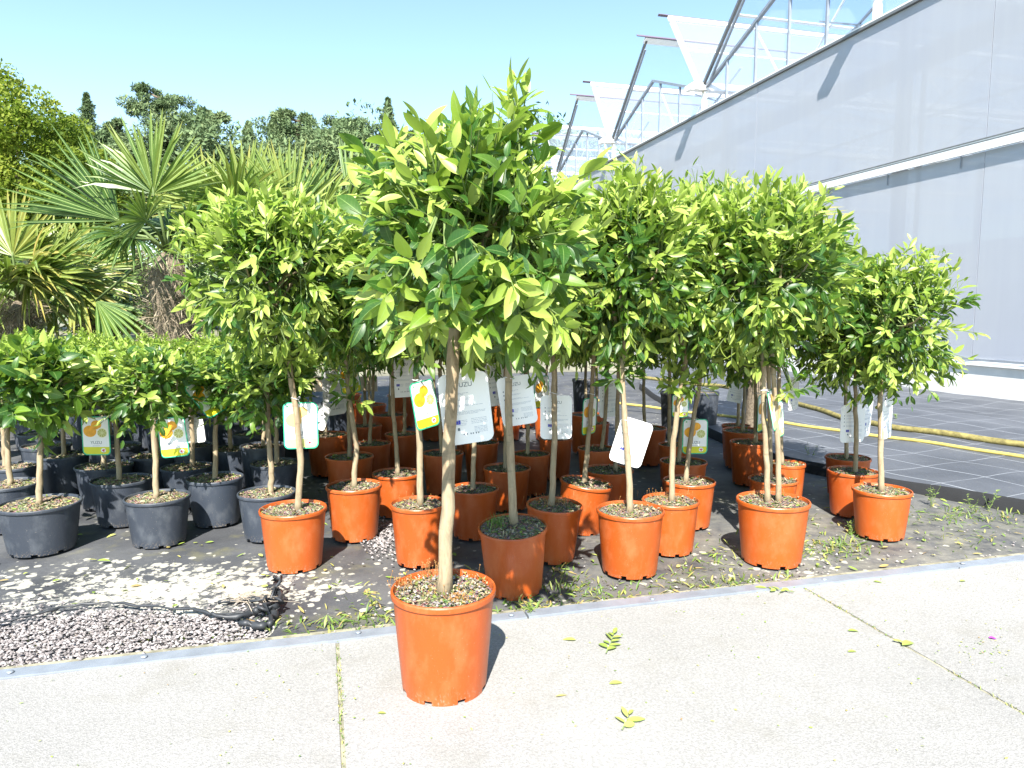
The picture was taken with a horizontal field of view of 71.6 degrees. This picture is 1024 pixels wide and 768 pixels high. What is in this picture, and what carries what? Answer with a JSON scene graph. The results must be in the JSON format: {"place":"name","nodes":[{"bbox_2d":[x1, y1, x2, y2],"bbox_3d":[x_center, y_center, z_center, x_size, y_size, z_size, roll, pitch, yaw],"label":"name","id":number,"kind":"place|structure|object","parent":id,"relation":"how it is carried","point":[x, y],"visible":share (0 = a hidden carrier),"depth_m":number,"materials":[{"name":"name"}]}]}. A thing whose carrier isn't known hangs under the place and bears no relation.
{"place":"outdoors","nodes":[
{"label":"outdoors","id":0,"kind":"place"},
{"bbox_2d":[3,319,641,379],"bbox_3d":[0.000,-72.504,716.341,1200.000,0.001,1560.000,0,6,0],"label":"ground","id":1,"kind":"structure","parent":0,"point":[571,369],"depth_m":13.17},
{"bbox_2d":[0,58,117,329],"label":"spring tree","id":2,"kind":"object","parent":1,"relation":"on","point":[20,122],"visible":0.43,"depth_m":20.48,"materials":[{"name":"green plant"}]},
{"bbox_2d":[30,134,131,254],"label":"spring tree","id":3,"kind":"object","parent":1,"relation":"on","point":[119,197],"visible":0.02,"depth_m":29.64,"materials":[{"name":"green plant"}]},
{"bbox_2d":[76,91,99,147],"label":"spruce tree","id":4,"kind":"object","parent":1,"relation":"on","point":[87,108],"visible":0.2,"depth_m":42.39,"materials":[{"name":"green plant"}]},
{"bbox_2d":[88,116,146,225],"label":"pine tree","id":5,"kind":"object","parent":1,"relation":"on","point":[116,124],"visible":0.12,"depth_m":42.35,"materials":[{"name":"green plant"}]},
{"bbox_2d":[96,81,197,225],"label":"pine tree","id":6,"kind":"object","parent":1,"relation":"on","point":[166,103],"visible":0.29,"depth_m":39.57,"materials":[{"name":"green plant"}]},
{"bbox_2d":[138,105,240,327],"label":"pine tree","id":7,"kind":"object","parent":1,"relation":"on","point":[219,115],"visible":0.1,"depth_m":40.40,"materials":[{"name":"green plant"}]},
{"bbox_2d":[221,106,348,192],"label":"pine tree","id":8,"kind":"object","parent":1,"relation":"on","point":[285,116],"visible":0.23,"depth_m":40.01,"materials":[{"name":"green plant"}]},
{"bbox_2d":[19,98,648,331],"bbox_3d":[-15.014,-8.138,37.946,45.500,13.140,8.969,0,6,0],"label":"wood","id":9,"kind":"object","parent":1,"relation":"on","point":[208,132],"visible":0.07,"depth_m":36.21,"materials":[{"name":"green plant"}]},
{"bbox_2d":[294,113,389,189],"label":"pine tree","id":10,"kind":"object","parent":1,"relation":"on","point":[327,120],"visible":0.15,"depth_m":39.05,"materials":[{"name":"green plant"}]},
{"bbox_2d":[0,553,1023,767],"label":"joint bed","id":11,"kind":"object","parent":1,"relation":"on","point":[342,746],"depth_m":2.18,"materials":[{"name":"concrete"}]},
{"bbox_2d":[0,554,1023,679],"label":"steel edging","id":12,"kind":"object","parent":11,"relation":"on","point":[29,671],"visible":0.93,"depth_m":2.33,"materials":[{"name":"metal"}]},
{"bbox_2d":[526,0,1023,400],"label":"greenhouse","id":13,"kind":"object","parent":1,"relation":"on","point":[927,91],"visible":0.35,"depth_m":8.75,"materials":[{"name":"white metal"}]},
{"bbox_2d":[0,0,1015,310],"label":"sky","id":14,"kind":"structure","parent":0,"point":[245,59],"materials":[{"name":"blue"}]},
{"bbox_2d":[0,512,1022,667],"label":"gravel","id":15,"kind":"structure","parent":0,"point":[110,641],"depth_m":2.26,"materials":[{"name":"gravel"}]},
{"bbox_2d":[0,561,1023,767],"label":"pavement","id":16,"kind":"structure","parent":0,"point":[111,717],"depth_m":1.85,"materials":[{"name":"concrete"}]},
{"bbox_2d":[335,58,630,706],"bbox_3d":[-0.079,0.015,1.798,0.729,1.603,0.908,0,6,0],"label":"potted tree","id":17,"kind":"object","parent":16,"relation":"on","point":[467,181],"visible":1,"depth_m":1.59,"materials":[{"name":"green plant"}]},
{"bbox_2d":[438,368,493,444],"bbox_3d":[-0.119,0.056,1.858,0.134,0.207,0.043,-7,6,-12],"label":"plant tag","id":18,"kind":"object","parent":17,"relation":"attached to","point":[474,423],"visible":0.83,"depth_m":1.88,"materials":[{"name":"grey"}]},
{"bbox_2d":[0,371,1023,665],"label":"ground fabric","id":19,"kind":"object","parent":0,"point":[192,575],"visible":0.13,"depth_m":2.89,"materials":[{"name":"fabric"}]},
{"bbox_2d":[0,392,35,533],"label":"potted bush","id":20,"kind":"object","parent":19,"relation":"on","point":[11,487],"visible":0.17,"depth_m":3.26,"materials":[{"name":"green plant"}]},
{"bbox_2d":[0,427,36,478],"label":"potted bush","id":21,"kind":"object","parent":19,"relation":"on","point":[24,468],"visible":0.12,"depth_m":3.60,"materials":[{"name":"plastic"}]},
{"bbox_2d":[19,430,71,493],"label":"potted bush","id":22,"kind":"object","parent":19,"relation":"on","point":[27,453],"visible":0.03,"depth_m":3.89,"materials":[{"name":"plastic"}]},
{"bbox_2d":[0,325,101,557],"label":"potted bush","id":23,"kind":"object","parent":19,"relation":"on","point":[35,375],"visible":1,"depth_m":2.90,"materials":[{"name":"green plant"}]},
{"bbox_2d":[39,342,89,493],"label":"potted bush","id":24,"kind":"object","parent":19,"relation":"on","point":[59,474],"visible":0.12,"depth_m":3.82,"materials":[{"name":"plastic"}]},
{"bbox_2d":[0,188,140,339],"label":"fan palm","id":25,"kind":"object","parent":19,"relation":"on","point":[36,274],"visible":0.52,"depth_m":6.19,"materials":[{"name":"green plant"}]},
{"bbox_2d":[0,218,159,408],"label":"fan palm","id":26,"kind":"object","parent":19,"relation":"on","point":[123,268],"visible":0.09,"depth_m":7.11,"materials":[{"name":"green plant"}]},
{"bbox_2d":[59,327,110,449],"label":"potted bush","id":27,"kind":"object","parent":19,"relation":"on","point":[76,439],"visible":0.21,"depth_m":5.11,"materials":[{"name":"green plant"}]},
{"bbox_2d":[60,341,133,510],"bbox_3d":[-2.167,0.198,3.655,0.402,0.860,0.449,0,6,0],"label":"potted bush","id":28,"kind":"object","parent":19,"relation":"on","point":[86,472],"visible":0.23,"depth_m":3.59,"materials":[{"name":"plastic"}]},
{"bbox_2d":[65,340,153,527],"bbox_3d":[-1.891,0.225,3.365,0.462,0.865,0.483,0,6,0],"label":"potted bush","id":29,"kind":"object","parent":19,"relation":"on","point":[111,492],"visible":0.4,"depth_m":3.29,"materials":[{"name":"plastic"}]},
{"bbox_2d":[81,415,110,454],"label":"plant tag","id":30,"kind":"object","parent":29,"relation":"attached to","point":[95,440],"visible":0.95,"depth_m":3.31,"materials":[{"name":"multicoloured"}]},
{"bbox_2d":[0,109,231,346],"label":"fan palm","id":31,"kind":"object","parent":19,"relation":"on","point":[164,297],"visible":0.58,"depth_m":5.63,"materials":[{"name":"green plant"}]},
{"bbox_2d":[93,342,141,460],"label":"potted bush","id":32,"kind":"object","parent":19,"relation":"on","point":[128,449],"visible":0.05,"depth_m":3.91,"materials":[{"name":"green plant"}]},
{"bbox_2d":[92,342,173,489],"bbox_3d":[-2.027,0.190,3.849,0.449,0.836,0.488,0,6,0],"label":"potted bush","id":33,"kind":"object","parent":19,"relation":"on","point":[143,462],"visible":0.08,"depth_m":3.79,"materials":[{"name":"plastic"}]},
{"bbox_2d":[117,332,164,449],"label":"potted bush","id":34,"kind":"object","parent":19,"relation":"on","point":[140,436],"visible":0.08,"depth_m":5.12,"materials":[{"name":"green plant"}]},
{"bbox_2d":[0,575,284,629],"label":"fabric fold","id":35,"kind":"object","parent":19,"relation":"on","point":[265,607],"visible":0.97,"depth_m":2.35,"materials":[{"name":"black plastic"}]},
{"bbox_2d":[72,340,221,548],"bbox_3d":[-1.548,0.252,3.047,0.534,0.877,0.480,0,6,0],"label":"potted bush","id":36,"kind":"object","parent":19,"relation":"on","point":[156,516],"visible":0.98,"depth_m":2.99,"materials":[{"name":"green plant"}]},
{"bbox_2d":[154,417,189,457],"bbox_3d":[-1.482,0.231,3.069,0.137,0.182,0.044,-6,6,1],"label":"plant tag","id":37,"kind":"object","parent":36,"relation":"attached to","point":[173,442],"visible":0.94,"depth_m":3.09,"materials":[{"name":"white"}]},
{"bbox_2d":[131,331,194,450],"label":"potted bush","id":38,"kind":"object","parent":19,"relation":"on","point":[148,342],"visible":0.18,"depth_m":4.67,"materials":[{"name":"green plant"}]},
{"bbox_2d":[153,341,221,507],"bbox_3d":[-1.688,0.200,3.670,0.483,0.853,0.409,0,6,0],"label":"potted bush","id":39,"kind":"object","parent":19,"relation":"on","point":[175,475],"visible":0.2,"depth_m":3.63,"materials":[{"name":"plastic"}]},
{"bbox_2d":[173,390,214,462],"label":"potted bush","id":40,"kind":"object","parent":19,"relation":"on","point":[203,450],"visible":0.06,"depth_m":3.91,"materials":[{"name":"plastic"}]},
{"bbox_2d":[175,346,254,527],"bbox_3d":[-1.361,0.241,3.350,0.494,0.836,0.436,0,6,0],"label":"potted bush","id":41,"kind":"object","parent":19,"relation":"on","point":[214,500],"visible":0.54,"depth_m":3.29,"materials":[{"name":"green plant"}]},
{"bbox_2d":[184,385,226,417],"bbox_3d":[-1.379,0.043,3.219,0.057,0.198,0.128,-35,5,30],"label":"plant tag","id":42,"kind":"object","parent":41,"relation":"attached to","point":[208,412],"visible":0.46,"depth_m":3.21,"materials":[{"name":"white"}]},
{"bbox_2d":[195,333,246,445],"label":"potted bush","id":43,"kind":"object","parent":19,"relation":"on","point":[223,435],"visible":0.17,"depth_m":4.66,"materials":[{"name":"green plant"}]},
{"bbox_2d":[209,345,252,487],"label":"potted bush","id":44,"kind":"object","parent":19,"relation":"on","point":[229,457],"visible":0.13,"depth_m":3.99,"materials":[{"name":"plastic"}]},
{"bbox_2d":[145,136,341,346],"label":"fan palm","id":45,"kind":"object","parent":19,"relation":"on","point":[288,181],"visible":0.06,"depth_m":6.29,"materials":[{"name":"green plant"}]},
{"bbox_2d":[205,342,317,542],"bbox_3d":[-1.090,0.232,3.131,0.456,0.898,0.470,0,6,0],"label":"potted bush","id":46,"kind":"object","parent":19,"relation":"on","point":[267,393],"visible":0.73,"depth_m":3.07,"materials":[{"name":"green plant"}]},
{"bbox_2d":[162,177,372,573],"bbox_3d":[-0.906,-0.032,2.760,0.747,1.500,0.781,-4,7,-35],"label":"potted tree","id":47,"kind":"object","parent":19,"relation":"on","point":[255,243],"visible":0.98,"depth_m":2.62,"materials":[{"name":"green plant"}]},
{"bbox_2d":[283,397,318,448],"bbox_3d":[-0.827,0.153,2.773,0.132,0.208,0.044,-1,6,-10],"label":"plant tag","id":48,"kind":"object","parent":47,"relation":"attached to","point":[308,413],"visible":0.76,"depth_m":2.79,"materials":[{"name":"white"}]},
{"bbox_2d":[239,386,297,487],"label":"potted bush","id":49,"kind":"object","parent":19,"relation":"on","point":[252,451],"visible":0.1,"depth_m":3.89,"materials":[{"name":"plastic"}]},
{"bbox_2d":[250,351,325,487],"bbox_3d":[-1.168,0.203,3.658,0.423,0.850,0.376,0,6,0],"label":"potted bush","id":50,"kind":"object","parent":19,"relation":"on","point":[285,470],"visible":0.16,"depth_m":3.63,"materials":[{"name":"plastic"}]},
{"bbox_2d":[273,277,347,476],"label":"potted tree","id":51,"kind":"object","parent":19,"relation":"on","point":[332,441],"visible":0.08,"depth_m":4.31,"materials":[{"name":"plastic"}]},
{"bbox_2d":[322,370,346,415],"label":"plant tag","id":52,"kind":"object","parent":51,"relation":"attached to","point":[340,408],"visible":0.52,"depth_m":4.37,"materials":[{"name":"grey"}]},
{"bbox_2d":[235,134,391,370],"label":"fan palm","id":53,"kind":"object","parent":19,"relation":"on","point":[335,188],"visible":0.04,"depth_m":6.65,"materials":[{"name":"green plant"}]},
{"bbox_2d":[276,279,380,482],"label":"potted tree","id":54,"kind":"object","parent":19,"relation":"on","point":[339,465],"visible":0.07,"depth_m":3.78,"materials":[{"name":"plastic"}]},
{"bbox_2d":[283,192,389,542],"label":"potted tree","id":55,"kind":"object","parent":19,"relation":"on","point":[354,503],"visible":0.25,"depth_m":3.08,"materials":[{"name":"green plant"}]},
{"bbox_2d":[335,359,386,450],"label":"potted tree","id":56,"kind":"object","parent":19,"relation":"on","point":[362,430],"visible":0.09,"depth_m":4.75,"materials":[{"name":"plastic"}]},
{"bbox_2d":[352,343,400,478],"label":"potted tree","id":57,"kind":"object","parent":19,"relation":"on","point":[379,450],"visible":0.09,"depth_m":4.17,"materials":[{"name":"plastic"}]},
{"bbox_2d":[333,336,431,517],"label":"potted tree","id":58,"kind":"object","parent":19,"relation":"on","point":[397,480],"visible":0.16,"depth_m":3.45,"materials":[{"name":"plastic"}]},
{"bbox_2d":[390,358,412,397],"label":"plant tag","id":59,"kind":"object","parent":58,"relation":"attached to","point":[403,382],"visible":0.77,"depth_m":3.50,"materials":[{"name":"grey"}]},
{"bbox_2d":[373,366,406,439],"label":"potted tree","id":60,"kind":"object","parent":19,"relation":"on","point":[384,419],"visible":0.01,"depth_m":4.98,"materials":[{"name":"plastic"}]},
{"bbox_2d":[327,197,459,567],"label":"potted tree","id":61,"kind":"object","parent":19,"relation":"on","point":[416,520],"visible":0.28,"depth_m":2.76,"materials":[{"name":"green plant"}]},
{"bbox_2d":[410,379,439,429],"bbox_3d":[-0.339,0.073,2.781,0.037,0.200,0.133,-5,7,37],"label":"plant tag","id":62,"kind":"object","parent":61,"relation":"attached to","point":[424,404],"visible":1,"depth_m":2.78,"materials":[{"name":"white"}]},
{"bbox_2d":[385,352,437,467],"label":"potted tree","id":63,"kind":"object","parent":19,"relation":"on","point":[407,444],"visible":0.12,"depth_m":4.43,"materials":[{"name":"plastic"}]},
{"bbox_2d":[405,339,463,495],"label":"potted tree","id":64,"kind":"object","parent":19,"relation":"on","point":[432,459],"visible":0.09,"depth_m":3.87,"materials":[{"name":"plastic"}]},
{"bbox_2d":[432,339,502,540],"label":"potted tree","id":65,"kind":"object","parent":19,"relation":"on","point":[475,504],"visible":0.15,"depth_m":3.11,"materials":[{"name":"plastic"}]},
{"bbox_2d":[464,356,498,481],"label":"potted tree","id":66,"kind":"object","parent":19,"relation":"on","point":[486,452],"visible":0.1,"depth_m":4.14,"materials":[{"name":"plastic"}]},
{"bbox_2d":[483,347,530,511],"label":"potted tree","id":67,"kind":"object","parent":19,"relation":"on","point":[496,474],"visible":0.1,"depth_m":3.56,"materials":[{"name":"plastic"}]},
{"bbox_2d":[0,449,1021,660],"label":"leaf litter","id":68,"kind":"object","parent":19,"relation":"on","point":[557,569],"visible":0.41,"depth_m":2.81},
{"bbox_2d":[491,355,531,440],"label":"potted tree","id":69,"kind":"object","parent":19,"relation":"on","point":[498,429],"visible":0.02,"depth_m":5.49,"materials":[{"name":"plastic"}]},
{"bbox_2d":[7,502,1023,666],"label":"grass","id":70,"kind":"structure","parent":19,"relation":"on","point":[601,588],"depth_m":2.66,"materials":[{"name":"plant"}]},
{"bbox_2d":[463,203,604,600],"bbox_3d":[0.004,0.015,2.524,0.641,1.474,0.650,0,6,0],"label":"potted tree","id":71,"kind":"object","parent":19,"relation":"on","point":[513,543],"visible":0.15,"depth_m":2.48,"materials":[{"name":"green plant"}]},
{"bbox_2d":[497,374,537,425],"bbox_3d":[0.018,0.059,2.524,0.127,0.183,0.044,-9,6,1],"label":"plant tag","id":72,"kind":"object","parent":71,"relation":"attached to","point":[524,410],"visible":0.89,"depth_m":2.54,"materials":[{"name":"grey"}]},
{"bbox_2d":[514,348,568,495],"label":"potted tree","id":73,"kind":"object","parent":19,"relation":"on","point":[537,461],"visible":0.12,"depth_m":3.86,"materials":[{"name":"plastic"}]},
{"bbox_2d":[538,349,596,479],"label":"potted tree","id":74,"kind":"object","parent":19,"relation":"on","point":[563,457],"visible":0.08,"depth_m":4.22,"materials":[{"name":"plastic"}]},
{"bbox_2d":[558,352,602,452],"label":"potted tree","id":75,"kind":"object","parent":19,"relation":"on","point":[576,436],"visible":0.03,"depth_m":5.01,"materials":[{"name":"plastic"}]},
{"bbox_2d":[572,378,599,411],"bbox_3d":[0.664,0.150,6.393,0.251,0.395,0.251,0,6,0],"label":"plant container","id":76,"kind":"object","parent":19,"relation":"on","point":[578,392],"visible":0.46,"depth_m":6.30,"materials":[{"name":"plastic"}]},
{"bbox_2d":[523,165,649,564],"bbox_3d":[0.214,-0.076,2.843,0.694,1.580,0.633,0,6,0],"label":"potted tree","id":77,"kind":"object","parent":19,"relation":"on","point":[560,516],"visible":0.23,"depth_m":2.81,"materials":[{"name":"green plant"}]},
{"bbox_2d":[540,392,571,438],"bbox_3d":[0.179,0.129,2.860,0.128,0.196,0.044,0,6,0],"label":"plant tag","id":78,"kind":"object","parent":77,"relation":"attached to","point":[564,415],"visible":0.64,"depth_m":2.88,"materials":[{"name":"grey"}]},
{"bbox_2d":[560,192,612,535],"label":"potted tree","id":79,"kind":"object","parent":19,"relation":"on","point":[587,490],"visible":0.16,"depth_m":3.20,"materials":[{"name":"plastic"}]},
{"bbox_2d":[565,343,637,474],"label":"potted tree","id":80,"kind":"object","parent":19,"relation":"on","point":[600,454],"visible":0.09,"depth_m":3.95,"materials":[{"name":"plastic"}]},
{"bbox_2d":[599,379,616,417],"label":"plant tag","id":81,"kind":"object","parent":80,"relation":"attached to","point":[611,399],"visible":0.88,"depth_m":4.00,"materials":[{"name":"grey"}]},
{"bbox_2d":[581,355,624,444],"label":"potted tree","id":82,"kind":"object","parent":19,"relation":"on","point":[595,438],"visible":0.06,"depth_m":4.86,"materials":[{"name":"plastic"}]},
{"bbox_2d":[576,189,650,500],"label":"potted tree","id":83,"kind":"object","parent":19,"relation":"on","point":[614,474],"visible":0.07,"depth_m":3.51,"materials":[{"name":"plastic"}]},
{"bbox_2d":[610,348,666,465],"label":"potted tree","id":84,"kind":"object","parent":19,"relation":"on","point":[651,454],"visible":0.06,"depth_m":4.61,"materials":[{"name":"plastic"}]},
{"bbox_2d":[563,149,715,579],"bbox_3d":[0.414,-0.061,2.690,0.663,1.572,0.631,0,6,0],"label":"potted tree","id":85,"kind":"object","parent":19,"relation":"on","point":[630,529],"visible":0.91,"depth_m":2.56,"materials":[{"name":"green plant"}]},
{"bbox_2d":[609,417,652,467],"bbox_3d":[0.457,0.226,2.720,0.133,0.180,0.044,17,6,-2],"label":"plant tag","id":86,"kind":"object","parent":85,"relation":"attached to","point":[639,432],"visible":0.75,"depth_m":2.74,"materials":[{"name":"grey"}]},
{"bbox_2d":[630,331,685,480],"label":"potted tree","id":87,"kind":"object","parent":19,"relation":"on","point":[664,449],"visible":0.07,"depth_m":4.16,"materials":[{"name":"green plant"}]},
{"bbox_2d":[638,328,707,491],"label":"potted tree","id":88,"kind":"object","parent":19,"relation":"on","point":[698,466],"visible":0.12,"depth_m":3.69,"materials":[{"name":"plastic"}]},
{"bbox_2d":[636,177,778,556],"bbox_3d":[0.714,-0.063,2.915,0.756,1.531,0.665,0,6,0],"label":"potted tree","id":89,"kind":"object","parent":19,"relation":"on","point":[679,524],"visible":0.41,"depth_m":2.87,"materials":[{"name":"green plant"}]},
{"bbox_2d":[656,157,790,529],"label":"potted tree","id":90,"kind":"object","parent":19,"relation":"on","point":[701,488],"visible":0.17,"depth_m":3.26,"materials":[{"name":"green plant"}]},
{"bbox_2d":[682,418,707,453],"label":"plant tag","id":91,"kind":"object","parent":90,"relation":"attached to","point":[700,441],"visible":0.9,"depth_m":3.35,"materials":[{"name":"multicoloured"}]},
{"bbox_2d":[707,348,762,468],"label":"potted tree","id":92,"kind":"object","parent":19,"relation":"on","point":[730,433],"visible":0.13,"depth_m":4.54,"materials":[{"name":"plastic"}]},
{"bbox_2d":[706,331,801,485],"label":"potted tree","id":93,"kind":"object","parent":19,"relation":"on","point":[747,459],"visible":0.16,"depth_m":4.07,"materials":[{"name":"plastic"}]},
{"bbox_2d":[698,172,845,427],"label":"potted tree","id":94,"kind":"object","parent":19,"relation":"on","point":[749,415],"depth_m":5.58,"materials":[{"name":"green plant"}]},
{"bbox_2d":[667,164,878,568],"bbox_3d":[0.970,-0.056,2.791,0.813,1.540,0.773,0,6,0],"label":"potted tree","id":95,"kind":"object","parent":19,"relation":"on","point":[772,526],"visible":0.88,"depth_m":2.66,"materials":[{"name":"green plant"}]},
{"bbox_2d":[746,195,859,494],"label":"potted tree","id":96,"kind":"object","parent":19,"relation":"on","point":[756,482],"visible":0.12,"depth_m":3.45,"materials":[{"name":"green plant"}]},
{"bbox_2d":[773,220,861,495],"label":"potted tree","id":97,"kind":"object","parent":19,"relation":"on","point":[793,468],"visible":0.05,"depth_m":3.56,"materials":[{"name":"green plant"}]},
{"bbox_2d":[639,384,1023,514],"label":"ground cover edge","id":98,"kind":"object","parent":19,"relation":"on","point":[1002,503],"visible":0.5,"depth_m":3.85,"materials":[{"name":"fabric"}]},
{"bbox_2d":[788,259,910,517],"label":"potted tree","id":99,"kind":"object","parent":19,"relation":"on","point":[842,479],"visible":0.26,"depth_m":3.45,"materials":[{"name":"green plant"}]},
{"bbox_2d":[840,402,864,442],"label":"plant tag","id":100,"kind":"object","parent":99,"relation":"attached to","point":[847,428],"visible":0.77,"depth_m":3.52,"materials":[{"name":"grey"}]},
{"bbox_2d":[824,257,907,493],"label":"potted tree","id":101,"kind":"object","parent":19,"relation":"on","point":[844,458],"visible":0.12,"depth_m":3.84,"materials":[{"name":"plastic"}]},
{"bbox_2d":[812,234,990,540],"bbox_3d":[1.667,0.015,3.133,0.680,1.329,0.655,-5,7,-38],"label":"potted tree","id":102,"kind":"object","parent":19,"relation":"on","point":[881,507],"visible":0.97,"depth_m":3.02,"materials":[{"name":"green plant"}]},
{"bbox_2d":[694,390,719,425],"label":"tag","id":103,"kind":"object","parent":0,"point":[707,409],"visible":0.6,"depth_m":5.90,"materials":[{"name":"plastic"}]},
{"bbox_2d":[640,356,1023,499],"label":"woven ground cover","id":104,"kind":"object","parent":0,"point":[931,464],"visible":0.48,"depth_m":5.45,"materials":[{"name":"fabric"}]},
{"bbox_2d":[598,399,1023,458],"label":"water hose","id":105,"kind":"object","parent":104,"relation":"on","point":[902,439],"visible":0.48,"depth_m":5.18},
{"bbox_2d":[639,376,1023,447],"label":"irrigation pipe","id":106,"kind":"object","parent":104,"relation":"on","point":[991,440],"visible":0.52,"depth_m":5.45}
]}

